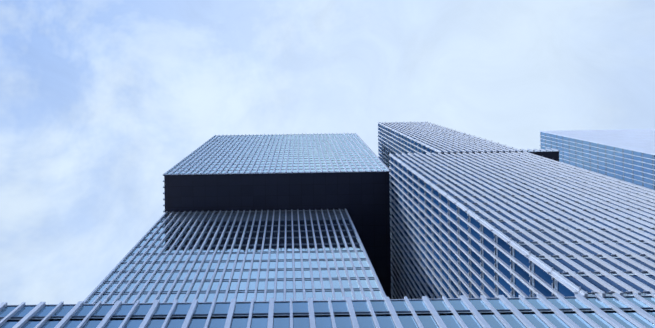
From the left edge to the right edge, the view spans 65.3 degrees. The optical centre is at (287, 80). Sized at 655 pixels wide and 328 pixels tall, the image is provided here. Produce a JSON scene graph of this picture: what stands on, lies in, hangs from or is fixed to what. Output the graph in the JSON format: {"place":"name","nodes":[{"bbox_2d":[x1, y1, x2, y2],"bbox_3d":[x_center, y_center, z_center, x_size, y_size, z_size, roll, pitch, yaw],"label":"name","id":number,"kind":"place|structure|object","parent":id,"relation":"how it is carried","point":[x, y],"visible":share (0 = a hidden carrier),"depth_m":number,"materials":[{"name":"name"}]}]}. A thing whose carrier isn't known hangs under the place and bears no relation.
{"place":"outdoors","nodes":[
{"label":"outdoors","id":0,"kind":"place"},
{"bbox_2d":[0,0,654,304],"label":"sky","id":1,"kind":"structure","parent":0,"point":[99,99],"materials":[{"name":"blue"}]},
{"label":"ground","id":2,"kind":"structure","parent":0,"visible":0},
{"bbox_2d":[0,293,654,327],"bbox_3d":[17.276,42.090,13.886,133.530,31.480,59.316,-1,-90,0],"label":"building","id":3,"kind":"structure","parent":2,"relation":"on","point":[617,310],"depth_m":27.88,"materials":[{"name":"blue glass"}]},
{"bbox_2d":[84,208,386,303],"bbox_3d":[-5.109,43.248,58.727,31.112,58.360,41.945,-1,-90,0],"label":"tower","id":4,"kind":"structure","parent":3,"relation":"on","point":[249,255],"depth_m":63.00,"materials":[{"name":"blue glass"}]},
{"bbox_2d":[163,133,390,298],"bbox_3d":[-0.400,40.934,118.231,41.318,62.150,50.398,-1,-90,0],"label":"tower","id":5,"kind":"structure","parent":4,"relation":"on","point":[306,171],"depth_m":87.41,"materials":[{"name":"blue glass"}]},
{"bbox_2d":[389,151,654,298],"bbox_3d":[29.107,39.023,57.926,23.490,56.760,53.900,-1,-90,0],"label":"tower","id":6,"kind":"structure","parent":3,"relation":"on","point":[495,224],"depth_m":50.88,"materials":[{"name":"blue glass"}]},
{"bbox_3d":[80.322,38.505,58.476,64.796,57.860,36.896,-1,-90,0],"label":"tower","id":7,"kind":"structure","parent":3,"relation":"on"},
{"bbox_2d":[539,129,654,189],"bbox_3d":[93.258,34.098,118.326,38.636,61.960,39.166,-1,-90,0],"label":"tower","id":8,"kind":"structure","parent":7,"relation":"on","point":[628,155],"depth_m":122.35,"materials":[{"name":"blue glass"}]},
{"bbox_3d":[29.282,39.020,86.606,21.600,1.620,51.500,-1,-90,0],"label":"tower recess","id":9,"kind":"object","parent":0,"visible":0},
{"bbox_2d":[377,121,522,298],"bbox_3d":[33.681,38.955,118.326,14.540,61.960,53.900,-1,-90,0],"label":"tower","id":10,"kind":"structure","parent":9,"relation":"on","point":[410,137],"depth_m":113.89,"materials":[{"name":"grey glass"}]},
{"bbox_2d":[515,148,559,160],"bbox_3d":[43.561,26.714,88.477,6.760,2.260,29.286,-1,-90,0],"label":"building","id":11,"kind":"structure","parent":10,"relation":"attached to","point":[553,154],"depth_m":87.41,"materials":[{"name":"black glass"}]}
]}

